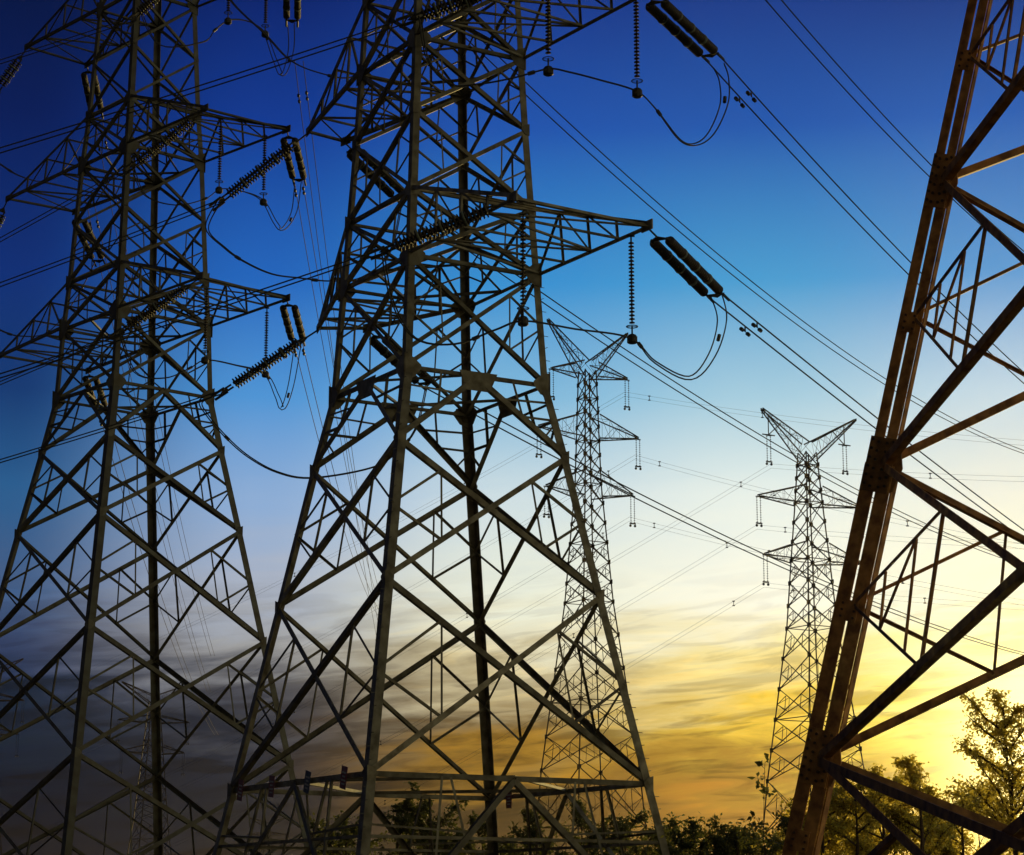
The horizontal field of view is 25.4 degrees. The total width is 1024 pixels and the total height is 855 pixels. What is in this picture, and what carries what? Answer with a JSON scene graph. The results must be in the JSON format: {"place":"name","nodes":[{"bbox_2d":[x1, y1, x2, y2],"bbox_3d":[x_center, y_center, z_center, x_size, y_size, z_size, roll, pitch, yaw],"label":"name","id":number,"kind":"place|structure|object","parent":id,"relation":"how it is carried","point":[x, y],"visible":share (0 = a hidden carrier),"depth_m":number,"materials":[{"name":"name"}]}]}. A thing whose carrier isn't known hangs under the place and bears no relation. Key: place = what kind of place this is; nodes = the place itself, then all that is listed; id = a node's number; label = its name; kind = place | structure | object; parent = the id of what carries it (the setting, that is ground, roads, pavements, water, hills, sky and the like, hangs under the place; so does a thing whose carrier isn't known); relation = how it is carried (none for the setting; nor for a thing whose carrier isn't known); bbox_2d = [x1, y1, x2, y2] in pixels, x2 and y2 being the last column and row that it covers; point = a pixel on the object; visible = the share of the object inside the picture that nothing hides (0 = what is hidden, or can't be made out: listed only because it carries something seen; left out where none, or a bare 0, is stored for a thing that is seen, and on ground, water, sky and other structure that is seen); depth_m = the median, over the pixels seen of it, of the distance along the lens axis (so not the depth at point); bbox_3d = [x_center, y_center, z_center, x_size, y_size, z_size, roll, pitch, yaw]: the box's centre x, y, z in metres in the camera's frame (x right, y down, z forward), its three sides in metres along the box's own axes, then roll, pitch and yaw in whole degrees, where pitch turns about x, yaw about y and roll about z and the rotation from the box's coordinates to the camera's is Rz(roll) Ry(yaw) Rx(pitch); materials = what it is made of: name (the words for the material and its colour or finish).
{"place":"outdoors","nodes":[
{"label":"outdoors","id":0,"kind":"place"},
{"bbox_2d":[85,197,210,690],"bbox_3d":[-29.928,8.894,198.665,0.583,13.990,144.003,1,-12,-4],"label":"power line","id":1,"kind":"object","parent":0,"point":[145,443],"visible":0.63,"depth_m":168.22,"materials":[{"name":"metal"}]},
{"bbox_2d":[97,119,214,655],"bbox_3d":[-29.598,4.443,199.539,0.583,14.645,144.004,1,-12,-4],"label":"power line","id":2,"kind":"object","parent":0,"point":[105,142],"visible":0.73,"depth_m":180.62,"materials":[{"name":"metal"}]},
{"bbox_2d":[99,420,217,733],"bbox_3d":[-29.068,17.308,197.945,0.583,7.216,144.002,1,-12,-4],"label":"power line","id":3,"kind":"object","parent":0,"point":[147,570],"visible":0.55,"depth_m":164.91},
{"bbox_2d":[0,0,1023,854],"label":"sky","id":4,"kind":"structure","parent":0,"point":[705,702],"materials":[{"name":"blue"}]},
{"label":"ground","id":5,"kind":"structure","parent":0,"visible":0},
{"bbox_2d":[118,681,188,854],"bbox_3d":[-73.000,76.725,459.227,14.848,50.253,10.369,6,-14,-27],"label":"lattice pylon","id":6,"kind":"object","parent":5,"relation":"on","point":[149,726],"visible":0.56,"depth_m":461.04,"materials":[{"name":"metal"}]},
{"bbox_2d":[0,0,311,854],"bbox_3d":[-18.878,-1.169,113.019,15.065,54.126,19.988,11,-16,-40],"label":"lattice pylon","id":7,"kind":"object","parent":5,"relation":"on","point":[120,264],"visible":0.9,"depth_m":112.74,"materials":[{"name":"metal"}]},
{"bbox_2d":[0,49,25,92],"bbox_3d":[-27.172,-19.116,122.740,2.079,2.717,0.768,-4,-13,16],"label":"tension insulator","id":8,"kind":"object","parent":7,"relation":"attached to","point":[15,68],"visible":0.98,"depth_m":122.56,"materials":[{"name":"brown ceramic"}]},
{"bbox_2d":[72,219,105,266],"bbox_3d":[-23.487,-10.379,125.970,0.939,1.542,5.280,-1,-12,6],"label":"tension insulator","id":9,"kind":"object","parent":7,"relation":"attached to","point":[87,228],"visible":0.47,"depth_m":125.69,"materials":[{"name":"brown ceramic"}]},
{"bbox_2d":[81,67,103,118],"bbox_3d":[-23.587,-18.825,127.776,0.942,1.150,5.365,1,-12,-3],"label":"tension insulator","id":10,"kind":"object","parent":7,"relation":"attached to","point":[85,83],"visible":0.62,"depth_m":127.15,"materials":[{"name":"brown ceramic"}]},
{"bbox_2d":[83,373,107,405],"bbox_3d":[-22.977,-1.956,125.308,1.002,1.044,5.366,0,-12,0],"label":"tension insulator","id":11,"kind":"object","parent":7,"relation":"attached to","point":[103,401],"visible":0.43,"depth_m":125.02,"materials":[{"name":"brown ceramic"}]},
{"bbox_2d":[123,0,158,28],"bbox_3d":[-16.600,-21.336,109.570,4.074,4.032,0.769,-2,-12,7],"label":"tension insulator","id":12,"kind":"object","parent":7,"relation":"attached to","point":[142,9],"visible":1,"depth_m":109.34,"materials":[{"name":"brown ceramic"}]},
{"bbox_2d":[0,19,133,63],"bbox_3d":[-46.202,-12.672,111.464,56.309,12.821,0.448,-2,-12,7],"label":"power line","id":13,"kind":"object","parent":12,"relation":"attached to","point":[64,39],"visible":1,"depth_m":109.60,"materials":[{"name":"metal"}]},
{"bbox_2d":[140,13,294,76],"bbox_3d":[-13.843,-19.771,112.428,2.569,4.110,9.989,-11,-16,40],"label":"jumper cable","id":14,"kind":"object","parent":12,"relation":"hanging from","point":[154,40],"visible":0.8,"depth_m":111.30,"materials":[{"name":"metal"}]},
{"bbox_2d":[110,277,199,339],"bbox_3d":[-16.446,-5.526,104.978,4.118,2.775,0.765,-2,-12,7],"label":"tension insulator","id":15,"kind":"object","parent":7,"relation":"attached to","point":[157,307],"visible":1,"depth_m":104.75,"materials":[{"name":"brown ceramic"}]},
{"bbox_2d":[0,333,120,384],"bbox_3d":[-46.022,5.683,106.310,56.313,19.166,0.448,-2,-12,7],"label":"power line","id":16,"kind":"object","parent":15,"relation":"attached to","point":[53,359],"visible":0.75,"depth_m":105.13,"materials":[{"name":"metal"}]},
{"bbox_2d":[121,109,204,174],"bbox_3d":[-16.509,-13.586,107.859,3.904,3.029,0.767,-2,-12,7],"label":"tension insulator","id":17,"kind":"object","parent":7,"relation":"attached to","point":[156,144],"visible":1,"depth_m":107.64,"materials":[{"name":"brown ceramic"}]},
{"bbox_2d":[0,168,131,241],"bbox_3d":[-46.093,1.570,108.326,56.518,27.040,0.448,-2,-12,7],"label":"power line","id":18,"kind":"object","parent":17,"relation":"attached to","point":[62,203],"visible":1,"depth_m":107.97,"materials":[{"name":"metal"}]},
{"bbox_2d":[201,287,209,363],"bbox_3d":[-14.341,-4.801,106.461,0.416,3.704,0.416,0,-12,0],"label":"jumper insulator","id":19,"kind":"object","parent":7,"relation":"hanging from","point":[204,359],"visible":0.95,"depth_m":106.34,"materials":[{"name":"brown ceramic"}]},
{"bbox_2d":[215,120,223,193],"bbox_3d":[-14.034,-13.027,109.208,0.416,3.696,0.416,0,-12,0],"label":"jumper insulator","id":20,"kind":"object","parent":7,"relation":"hanging from","point":[219,180],"visible":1,"depth_m":109.11,"materials":[{"name":"brown ceramic"}]},
{"bbox_2d":[131,166,301,230],"bbox_3d":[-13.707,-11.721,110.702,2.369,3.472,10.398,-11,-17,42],"label":"jumper cable","id":21,"kind":"object","parent":20,"relation":"hanging from","point":[206,198],"visible":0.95,"depth_m":110.02,"materials":[{"name":"metal"}]},
{"bbox_2d":[259,134,267,205],"bbox_3d":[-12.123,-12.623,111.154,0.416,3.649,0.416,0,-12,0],"label":"jumper insulator","id":22,"kind":"object","parent":7,"relation":"hanging from","point":[263,202],"visible":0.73,"depth_m":111.01,"materials":[{"name":"brown ceramic"}]},
{"bbox_2d":[262,307,269,377],"bbox_3d":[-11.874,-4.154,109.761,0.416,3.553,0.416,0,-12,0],"label":"jumper insulator","id":23,"kind":"object","parent":7,"relation":"hanging from","point":[266,374],"visible":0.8,"depth_m":109.71,"materials":[{"name":"brown ceramic"}]},
{"bbox_2d":[119,332,301,409],"bbox_3d":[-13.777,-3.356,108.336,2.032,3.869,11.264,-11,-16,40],"label":"jumper cable","id":24,"kind":"object","parent":23,"relation":"hanging from","point":[191,367],"visible":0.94,"depth_m":107.69,"materials":[{"name":"metal"}]},
{"bbox_2d":[283,0,300,27],"bbox_3d":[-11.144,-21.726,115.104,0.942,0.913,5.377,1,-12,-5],"label":"tension insulator","id":25,"kind":"object","parent":7,"relation":"attached to","point":[286,10],"visible":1,"depth_m":116.05,"materials":[{"name":"brown ceramic"}]},
{"bbox_2d":[280,302,305,345],"bbox_3d":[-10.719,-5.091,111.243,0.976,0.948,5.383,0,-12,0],"label":"tension insulator","id":26,"kind":"object","parent":7,"relation":"attached to","point":[287,321],"visible":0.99,"depth_m":110.82,"materials":[{"name":"brown ceramic"}]},
{"bbox_2d":[280,133,306,185],"bbox_3d":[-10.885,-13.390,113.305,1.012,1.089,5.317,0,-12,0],"label":"tension insulator","id":27,"kind":"object","parent":7,"relation":"attached to","point":[299,161],"visible":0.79,"depth_m":113.40,"materials":[{"name":"brown ceramic"}]},
{"bbox_2d":[294,61,377,631],"bbox_3d":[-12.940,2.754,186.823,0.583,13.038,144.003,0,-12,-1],"label":"power line","id":28,"kind":"object","parent":7,"relation":"attached to","point":[298,96],"visible":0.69,"depth_m":136.45,"materials":[{"name":"metal"}]},
{"bbox_2d":[294,180,377,598],"bbox_3d":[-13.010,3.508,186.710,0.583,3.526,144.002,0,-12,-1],"label":"power line","id":29,"kind":"object","parent":7,"relation":"attached to","point":[303,188],"visible":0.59,"depth_m":137.63,"materials":[{"name":"metal"}]},
{"bbox_2d":[294,343,377,611],"bbox_3d":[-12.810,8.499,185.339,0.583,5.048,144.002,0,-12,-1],"label":"power line","id":30,"kind":"object","parent":7,"relation":"attached to","point":[303,351],"visible":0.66,"depth_m":133.39,"materials":[{"name":"metal"}]},
{"bbox_2d":[301,810,358,854],"bbox_3d":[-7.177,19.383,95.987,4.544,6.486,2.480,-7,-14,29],"label":"tree","id":31,"kind":"object","parent":5,"relation":"on","point":[322,824],"visible":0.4,"depth_m":96.57,"materials":[{"name":"green plant"}]},
{"bbox_2d":[304,813,391,854],"bbox_3d":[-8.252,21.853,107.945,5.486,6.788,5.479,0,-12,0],"label":"shrub","id":32,"kind":"object","parent":5,"relation":"on","point":[372,842],"visible":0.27,"depth_m":106.97,"materials":[{"name":"green plant"}]},
{"bbox_2d":[334,781,458,854],"bbox_3d":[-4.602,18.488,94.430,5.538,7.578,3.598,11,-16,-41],"label":"tree","id":33,"kind":"object","parent":5,"relation":"on","point":[425,802],"visible":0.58,"depth_m":94.26,"materials":[{"name":"green plant"}]},
{"bbox_2d":[383,800,469,854],"bbox_3d":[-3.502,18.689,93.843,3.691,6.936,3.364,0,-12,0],"label":"tree","id":34,"kind":"object","parent":5,"relation":"on","point":[452,807],"visible":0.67,"depth_m":93.94,"materials":[{"name":"green plant"}]},
{"bbox_2d":[212,0,669,854],"bbox_3d":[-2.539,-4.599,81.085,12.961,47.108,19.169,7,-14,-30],"label":"lattice pylon","id":35,"kind":"object","parent":5,"relation":"on","point":[402,410],"visible":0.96,"depth_m":79.69,"materials":[{"name":"metal"}]},
{"bbox_2d":[208,133,307,211],"bbox_3d":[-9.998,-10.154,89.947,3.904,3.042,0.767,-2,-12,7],"label":"tension insulator","id":36,"kind":"object","parent":35,"relation":"attached to","point":[274,159],"visible":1,"depth_m":89.72,"materials":[{"name":"brown ceramic"}]},
{"bbox_2d":[0,202,218,286],"bbox_3d":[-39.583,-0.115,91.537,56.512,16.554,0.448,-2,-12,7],"label":"power line","id":37,"kind":"object","parent":36,"relation":"attached to","point":[106,243],"visible":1,"depth_m":90.07,"materials":[{"name":"metal"}]},
{"bbox_2d":[205,202,401,281],"bbox_3d":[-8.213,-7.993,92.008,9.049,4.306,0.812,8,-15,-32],"label":"jumper cable","id":38,"kind":"object","parent":36,"relation":"hanging from","point":[237,257],"visible":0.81,"depth_m":90.45,"materials":[{"name":"metal"}]},
{"bbox_2d":[210,330,317,400],"bbox_3d":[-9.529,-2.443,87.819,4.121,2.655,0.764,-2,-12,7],"label":"tension insulator","id":39,"kind":"object","parent":35,"relation":"attached to","point":[274,358],"visible":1,"depth_m":87.59,"materials":[{"name":"brown ceramic"}]},
{"bbox_2d":[0,392,223,462],"bbox_3d":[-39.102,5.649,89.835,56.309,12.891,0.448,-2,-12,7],"label":"power line","id":40,"kind":"object","parent":39,"relation":"attached to","point":[105,427],"visible":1,"depth_m":88.06,"materials":[{"name":"metal"}]},
{"bbox_2d":[229,0,396,78],"bbox_3d":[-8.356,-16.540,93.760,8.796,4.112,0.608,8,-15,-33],"label":"jumper cable","id":41,"kind":"object","parent":35,"relation":"hanging from","point":[264,33],"visible":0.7,"depth_m":92.72,"materials":[{"name":"metal"}]},
{"bbox_2d":[346,144,401,202],"bbox_3d":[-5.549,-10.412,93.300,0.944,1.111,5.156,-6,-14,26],"label":"tension insulator","id":42,"kind":"object","parent":35,"relation":"attached to","point":[387,190],"visible":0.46,"depth_m":93.38,"materials":[{"name":"brown ceramic"}]},
{"bbox_2d":[404,204,1000,557],"bbox_3d":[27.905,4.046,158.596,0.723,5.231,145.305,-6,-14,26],"label":"power line","id":43,"kind":"object","parent":42,"relation":"attached to","point":[703,399],"visible":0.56,"depth_m":122.75,"materials":[{"name":"metal"}]},
{"bbox_2d":[371,332,436,390],"bbox_3d":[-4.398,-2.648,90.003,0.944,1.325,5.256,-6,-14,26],"label":"tension insulator","id":44,"kind":"object","parent":35,"relation":"attached to","point":[381,349],"visible":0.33,"depth_m":89.30,"materials":[{"name":"brown ceramic"}]},
{"bbox_2d":[198,383,427,478],"bbox_3d":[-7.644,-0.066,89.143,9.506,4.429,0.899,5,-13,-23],"label":"jumper cable","id":45,"kind":"object","parent":44,"relation":"hanging from","point":[226,437],"visible":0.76,"depth_m":87.93,"materials":[{"name":"metal"}]},
{"bbox_2d":[427,389,1023,654],"bbox_3d":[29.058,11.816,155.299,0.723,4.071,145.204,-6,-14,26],"label":"power line","id":46,"kind":"object","parent":44,"relation":"attached to","point":[700,523],"visible":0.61,"depth_m":115.32,"materials":[{"name":"metal"}]},
{"bbox_2d":[396,0,481,27],"bbox_3d":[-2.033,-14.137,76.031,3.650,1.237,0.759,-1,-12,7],"label":"tension insulator","id":47,"kind":"object","parent":35,"relation":"attached to","point":[413,18],"visible":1,"depth_m":75.86,"materials":[{"name":"brown ceramic"}]},
{"bbox_2d":[0,17,410,153],"bbox_3d":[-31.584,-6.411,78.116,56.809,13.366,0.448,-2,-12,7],"label":"power line","id":48,"kind":"object","parent":47,"relation":"attached to","point":[204,84],"visible":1,"depth_m":76.49,"materials":[{"name":"metal"}]},
{"bbox_2d":[367,200,511,259],"bbox_3d":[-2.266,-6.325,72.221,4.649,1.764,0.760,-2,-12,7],"label":"tension insulator","id":49,"kind":"object","parent":35,"relation":"attached to","point":[430,232],"visible":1,"depth_m":72.00,"materials":[{"name":"brown ceramic"}]},
{"bbox_2d":[0,253,380,378],"bbox_3d":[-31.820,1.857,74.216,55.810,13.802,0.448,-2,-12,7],"label":"power line","id":50,"kind":"object","parent":49,"relation":"attached to","point":[187,314],"visible":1,"depth_m":72.64,"materials":[{"name":"metal"}]},
{"bbox_2d":[517,211,528,326],"bbox_3d":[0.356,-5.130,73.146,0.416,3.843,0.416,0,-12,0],"label":"jumper insulator","id":51,"kind":"object","parent":35,"relation":"hanging from","point":[524,320],"visible":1,"depth_m":73.05,"materials":[{"name":"brown ceramic"}]},
{"bbox_2d":[542,0,553,76],"bbox_3d":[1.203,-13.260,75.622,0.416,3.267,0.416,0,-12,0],"label":"jumper insulator","id":52,"kind":"object","parent":35,"relation":"hanging from","point":[548,72],"visible":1,"depth_m":75.49,"materials":[{"name":"brown ceramic"}]},
{"bbox_2d":[626,233,637,344],"bbox_3d":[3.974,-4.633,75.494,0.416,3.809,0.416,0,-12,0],"label":"jumper insulator","id":53,"kind":"object","parent":35,"relation":"hanging from","point":[632,340],"visible":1,"depth_m":75.38,"materials":[{"name":"brown ceramic"}]},
{"bbox_2d":[381,252,726,379],"bbox_3d":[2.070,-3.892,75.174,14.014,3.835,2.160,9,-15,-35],"label":"jumper cable","id":54,"kind":"object","parent":53,"relation":"hanging from","point":[476,337],"visible":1,"depth_m":73.58,"materials":[{"name":"metal"}]},
{"bbox_2d":[631,0,642,98],"bbox_3d":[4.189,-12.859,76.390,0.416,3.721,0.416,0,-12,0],"label":"jumper insulator","id":55,"kind":"object","parent":35,"relation":"hanging from","point":[637,93],"visible":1,"depth_m":76.27,"materials":[{"name":"brown ceramic"}]},
{"bbox_2d":[418,15,729,145],"bbox_3d":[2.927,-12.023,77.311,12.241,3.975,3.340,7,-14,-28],"label":"jumper cable","id":56,"kind":"object","parent":55,"relation":"hanging from","point":[532,72],"visible":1,"depth_m":75.92,"materials":[{"name":"metal"}]},
{"bbox_2d":[645,0,724,62],"bbox_3d":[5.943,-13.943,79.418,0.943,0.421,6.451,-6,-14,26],"label":"tension insulator","id":57,"kind":"object","parent":35,"relation":"attached to","point":[684,22],"visible":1,"depth_m":79.25,"materials":[{"name":"brown ceramic"}]},
{"bbox_2d":[707,59,1023,383],"bbox_3d":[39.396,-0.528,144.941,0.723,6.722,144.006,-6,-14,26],"label":"power line","id":58,"kind":"object","parent":57,"relation":"attached to","point":[742,105],"visible":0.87,"depth_m":91.73,"materials":[{"name":"metal"}]},
{"bbox_2d":[649,230,729,302],"bbox_3d":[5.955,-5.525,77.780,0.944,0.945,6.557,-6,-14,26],"label":"tension insulator","id":59,"kind":"object","parent":35,"relation":"attached to","point":[690,262],"visible":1,"depth_m":77.65,"materials":[{"name":"brown ceramic"}]},
{"bbox_2d":[715,299,1023,530],"bbox_3d":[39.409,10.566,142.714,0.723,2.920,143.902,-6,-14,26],"label":"power line","id":60,"kind":"object","parent":59,"relation":"attached to","point":[748,334],"visible":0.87,"depth_m":90.30,"materials":[{"name":"metal"}]},
{"bbox_2d":[448,811,522,854],"bbox_3d":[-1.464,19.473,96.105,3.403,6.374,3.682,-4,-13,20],"label":"tree","id":61,"kind":"object","parent":5,"relation":"on","point":[472,819],"visible":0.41,"depth_m":95.94,"materials":[{"name":"green plant"}]},
{"bbox_2d":[451,825,558,854],"bbox_3d":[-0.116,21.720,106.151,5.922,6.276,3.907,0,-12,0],"label":"shrub","id":62,"kind":"object","parent":5,"relation":"on","point":[517,853],"visible":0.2,"depth_m":105.65,"materials":[{"name":"green plant"}]},
{"bbox_2d":[481,806,571,854],"bbox_3d":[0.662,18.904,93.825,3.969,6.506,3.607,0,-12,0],"label":"tree","id":63,"kind":"object","parent":5,"relation":"on","point":[533,831],"visible":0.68,"depth_m":94.53,"materials":[{"name":"green plant"}]},
{"bbox_2d":[549,799,622,854],"bbox_3d":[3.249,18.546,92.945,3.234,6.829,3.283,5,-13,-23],"label":"tree","id":64,"kind":"object","parent":5,"relation":"on","point":[579,820],"visible":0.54,"depth_m":93.64,"materials":[{"name":"green plant"}]},
{"bbox_2d":[533,318,647,854],"bbox_3d":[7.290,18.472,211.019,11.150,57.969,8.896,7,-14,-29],"label":"lattice pylon","id":65,"kind":"object","parent":5,"relation":"on","point":[585,483],"visible":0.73,"depth_m":212.76,"materials":[{"name":"metal"}]},
{"bbox_2d":[624,380,630,410],"bbox_3d":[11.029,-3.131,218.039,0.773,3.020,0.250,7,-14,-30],"label":"suspension insulator","id":66,"kind":"object","parent":65,"relation":"hanging from","point":[628,407],"visible":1,"depth_m":217.89,"materials":[{"name":"grey ceramic"}]},
{"bbox_2d":[61,393,622,681],"bbox_3d":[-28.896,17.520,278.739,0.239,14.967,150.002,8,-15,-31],"label":"power line","id":67,"kind":"object","parent":66,"relation":"hanging from","point":[368,538],"visible":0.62,"depth_m":258.53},
{"bbox_2d":[547,820,648,854],"bbox_3d":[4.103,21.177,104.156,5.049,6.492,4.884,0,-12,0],"label":"shrub","id":68,"kind":"object","parent":5,"relation":"on","point":[594,851],"visible":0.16,"depth_m":103.84,"materials":[{"name":"green plant"}]},
{"bbox_2d":[593,807,658,854],"bbox_3d":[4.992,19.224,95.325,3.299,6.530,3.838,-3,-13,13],"label":"tree","id":69,"kind":"object","parent":5,"relation":"on","point":[640,817],"visible":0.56,"depth_m":96.00,"materials":[{"name":"green plant"}]},
{"bbox_2d":[612,811,685,854],"bbox_3d":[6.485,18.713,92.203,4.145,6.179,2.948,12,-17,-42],"label":"tree","id":70,"kind":"object","parent":5,"relation":"on","point":[672,822],"visible":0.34,"depth_m":92.05,"materials":[{"name":"green plant"}]},
{"bbox_2d":[644,819,726,854],"bbox_3d":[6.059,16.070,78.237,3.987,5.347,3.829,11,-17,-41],"label":"shrub","id":71,"kind":"object","parent":5,"relation":"on","point":[672,851],"visible":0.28,"depth_m":77.98,"materials":[{"name":"green plant"}]},
{"bbox_2d":[660,814,721,854],"bbox_3d":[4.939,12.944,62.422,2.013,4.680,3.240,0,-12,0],"label":"tree","id":72,"kind":"object","parent":5,"relation":"on","point":[685,843],"visible":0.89,"depth_m":62.81,"materials":[{"name":"green plant"}]},
{"bbox_2d":[681,818,768,854],"bbox_3d":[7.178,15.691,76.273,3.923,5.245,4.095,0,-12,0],"label":"shrub","id":73,"kind":"object","parent":5,"relation":"on","point":[751,834],"visible":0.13,"depth_m":76.45,"materials":[{"name":"green plant"}]},
{"bbox_2d":[698,811,755,854],"bbox_3d":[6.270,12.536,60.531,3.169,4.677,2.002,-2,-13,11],"label":"tree","id":74,"kind":"object","parent":5,"relation":"on","point":[733,837],"visible":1,"depth_m":60.92,"materials":[{"name":"green plant"}]},
{"bbox_2d":[738,753,784,854],"bbox_3d":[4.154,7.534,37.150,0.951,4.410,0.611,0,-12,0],"label":"sapling","id":75,"kind":"object","parent":5,"relation":"on","point":[764,790],"visible":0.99,"depth_m":37.49,"materials":[{"name":"green plant"}]},
{"bbox_2d":[724,822,819,854],"bbox_3d":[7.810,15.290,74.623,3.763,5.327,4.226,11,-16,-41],"label":"shrub","id":76,"kind":"object","parent":5,"relation":"on","point":[752,851],"visible":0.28,"depth_m":74.23,"materials":[{"name":"green plant"}]},
{"bbox_2d":[772,807,819,853],"bbox_3d":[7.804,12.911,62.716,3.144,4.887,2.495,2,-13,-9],"label":"tree","id":77,"kind":"object","parent":5,"relation":"on","point":[783,823],"visible":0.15,"depth_m":63.43,"materials":[{"name":"green plant"}]},
{"bbox_2d":[750,805,854,854],"bbox_3d":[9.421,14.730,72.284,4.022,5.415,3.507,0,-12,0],"label":"shrub","id":78,"kind":"object","parent":5,"relation":"on","point":[782,830],"visible":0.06,"depth_m":71.89,"materials":[{"name":"green plant"}]},
{"bbox_2d":[757,408,867,854],"bbox_3d":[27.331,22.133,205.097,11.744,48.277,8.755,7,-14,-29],"label":"lattice pylon","id":79,"kind":"object","parent":5,"relation":"on","point":[808,490],"visible":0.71,"depth_m":206.93,"materials":[{"name":"metal"}]},
{"bbox_2d":[755,496,762,526],"bbox_3d":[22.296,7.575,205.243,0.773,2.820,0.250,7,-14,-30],"label":"suspension insulator","id":80,"kind":"object","parent":79,"relation":"hanging from","point":[757,523],"visible":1,"depth_m":205.13,"materials":[{"name":"grey ceramic"}]},
{"bbox_2d":[149,527,756,854],"bbox_3d":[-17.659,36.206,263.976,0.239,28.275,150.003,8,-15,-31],"label":"power line","id":81,"kind":"object","parent":80,"relation":"hanging from","point":[516,666],"visible":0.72,"depth_m":230.76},
{"bbox_2d":[762,554,769,585],"bbox_3d":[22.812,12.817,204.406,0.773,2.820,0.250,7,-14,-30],"label":"suspension insulator","id":82,"kind":"object","parent":79,"relation":"hanging from","point":[764,582],"visible":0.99,"depth_m":204.28,"materials":[{"name":"grey ceramic"}]},
{"bbox_2d":[286,585,763,854],"bbox_3d":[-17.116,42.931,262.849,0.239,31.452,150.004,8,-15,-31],"label":"power line","id":83,"kind":"object","parent":82,"relation":"hanging from","point":[591,685],"visible":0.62,"depth_m":223.81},
{"bbox_2d":[766,435,772,465],"bbox_3d":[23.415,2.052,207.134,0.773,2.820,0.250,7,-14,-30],"label":"suspension insulator","id":84,"kind":"object","parent":79,"relation":"hanging from","point":[770,462],"visible":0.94,"depth_m":206.99,"materials":[{"name":"grey ceramic"}]},
{"bbox_2d":[122,466,770,814],"bbox_3d":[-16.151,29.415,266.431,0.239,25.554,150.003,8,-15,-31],"label":"power line","id":85,"kind":"object","parent":84,"relation":"hanging from","point":[498,623],"visible":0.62,"depth_m":239.12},
{"bbox_2d":[764,785,876,854],"bbox_3d":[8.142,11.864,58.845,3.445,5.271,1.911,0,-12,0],"label":"tree","id":86,"kind":"object","parent":5,"relation":"on","point":[848,821],"visible":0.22,"depth_m":58.90,"materials":[{"name":"green plant"}]},
{"bbox_2d":[796,763,908,854],"bbox_3d":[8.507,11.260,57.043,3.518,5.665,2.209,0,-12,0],"label":"tree","id":87,"kind":"object","parent":5,"relation":"on","point":[844,806],"visible":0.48,"depth_m":57.18,"materials":[{"name":"green plant"}]},
{"bbox_2d":[820,786,890,854],"bbox_3d":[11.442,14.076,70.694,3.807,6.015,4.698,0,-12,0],"label":"shrub","id":88,"kind":"object","parent":5,"relation":"on","point":[837,848],"visible":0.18,"depth_m":71.28,"materials":[{"name":"green plant"}]},
{"bbox_2d":[826,773,926,854],"bbox_3d":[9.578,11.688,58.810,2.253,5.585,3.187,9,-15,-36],"label":"tree","id":89,"kind":"object","parent":5,"relation":"on","point":[852,848],"visible":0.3,"depth_m":59.18,"materials":[{"name":"green plant"}]},
{"bbox_2d":[782,0,1023,854],"bbox_3d":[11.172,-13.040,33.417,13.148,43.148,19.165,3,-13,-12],"label":"lattice pylon","id":90,"kind":"object","parent":5,"relation":"on","point":[823,767],"visible":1,"depth_m":34.09,"materials":[{"name":"brown metal"}]},
{"bbox_2d":[848,790,970,854],"bbox_3d":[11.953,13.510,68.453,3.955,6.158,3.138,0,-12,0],"label":"shrub","id":91,"kind":"object","parent":5,"relation":"on","point":[905,806],"visible":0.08,"depth_m":68.61,"materials":[{"name":"green plant"}]},
{"bbox_2d":[876,754,958,854],"bbox_3d":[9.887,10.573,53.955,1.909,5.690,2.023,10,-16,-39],"label":"tree","id":92,"kind":"object","parent":5,"relation":"on","point":[913,775],"visible":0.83,"depth_m":54.17,"materials":[{"name":"green plant"}]},
{"bbox_2d":[910,777,1006,854],"bbox_3d":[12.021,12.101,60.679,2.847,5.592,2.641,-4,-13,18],"label":"tree","id":93,"kind":"object","parent":5,"relation":"on","point":[976,801],"visible":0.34,"depth_m":60.91,"materials":[{"name":"green plant"}]},
{"bbox_2d":[934,774,1023,854],"bbox_3d":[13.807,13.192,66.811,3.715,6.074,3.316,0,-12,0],"label":"shrub","id":94,"kind":"object","parent":5,"relation":"on","point":[949,793],"visible":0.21,"depth_m":67.45,"materials":[{"name":"green plant"}]},
{"bbox_2d":[945,687,1023,854],"bbox_3d":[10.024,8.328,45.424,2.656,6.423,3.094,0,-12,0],"label":"tree","id":95,"kind":"object","parent":5,"relation":"on","point":[1003,725],"visible":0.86,"depth_m":45.73,"materials":[{"name":"green plant"}]},
{"bbox_2d":[956,752,1023,854],"bbox_3d":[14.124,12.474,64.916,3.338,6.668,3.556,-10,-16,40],"label":"shrub","id":96,"kind":"object","parent":5,"relation":"on","point":[996,776],"visible":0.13,"depth_m":65.11,"materials":[{"name":"green plant"}]},
{"bbox_2d":[1004,713,1023,854],"bbox_3d":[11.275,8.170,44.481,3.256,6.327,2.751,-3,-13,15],"label":"tree","id":97,"kind":"object","parent":5,"relation":"on","point":[1019,759],"visible":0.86,"depth_m":44.55,"materials":[{"name":"green plant"}]},
{"bbox_3d":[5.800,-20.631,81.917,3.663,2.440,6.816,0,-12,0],"label":"tension insulator","id":98,"kind":"object","parent":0,"visible":0},
{"bbox_2d":[765,0,1023,251],"bbox_3d":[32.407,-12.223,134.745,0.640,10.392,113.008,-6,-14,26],"label":"power line","id":99,"kind":"object","parent":98,"relation":"attached to","point":[870,101],"visible":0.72,"depth_m":100.41,"materials":[{"name":"metal"}]},
{"bbox_3d":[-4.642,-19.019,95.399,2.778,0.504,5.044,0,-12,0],"label":"tension insulator","id":100,"kind":"object","parent":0,"visible":0},
{"bbox_2d":[426,0,1023,453],"bbox_3d":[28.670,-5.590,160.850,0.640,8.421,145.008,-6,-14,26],"label":"power line","id":101,"kind":"object","parent":100,"relation":"attached to","point":[708,246],"visible":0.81,"depth_m":123.89,"materials":[{"name":"metal"}]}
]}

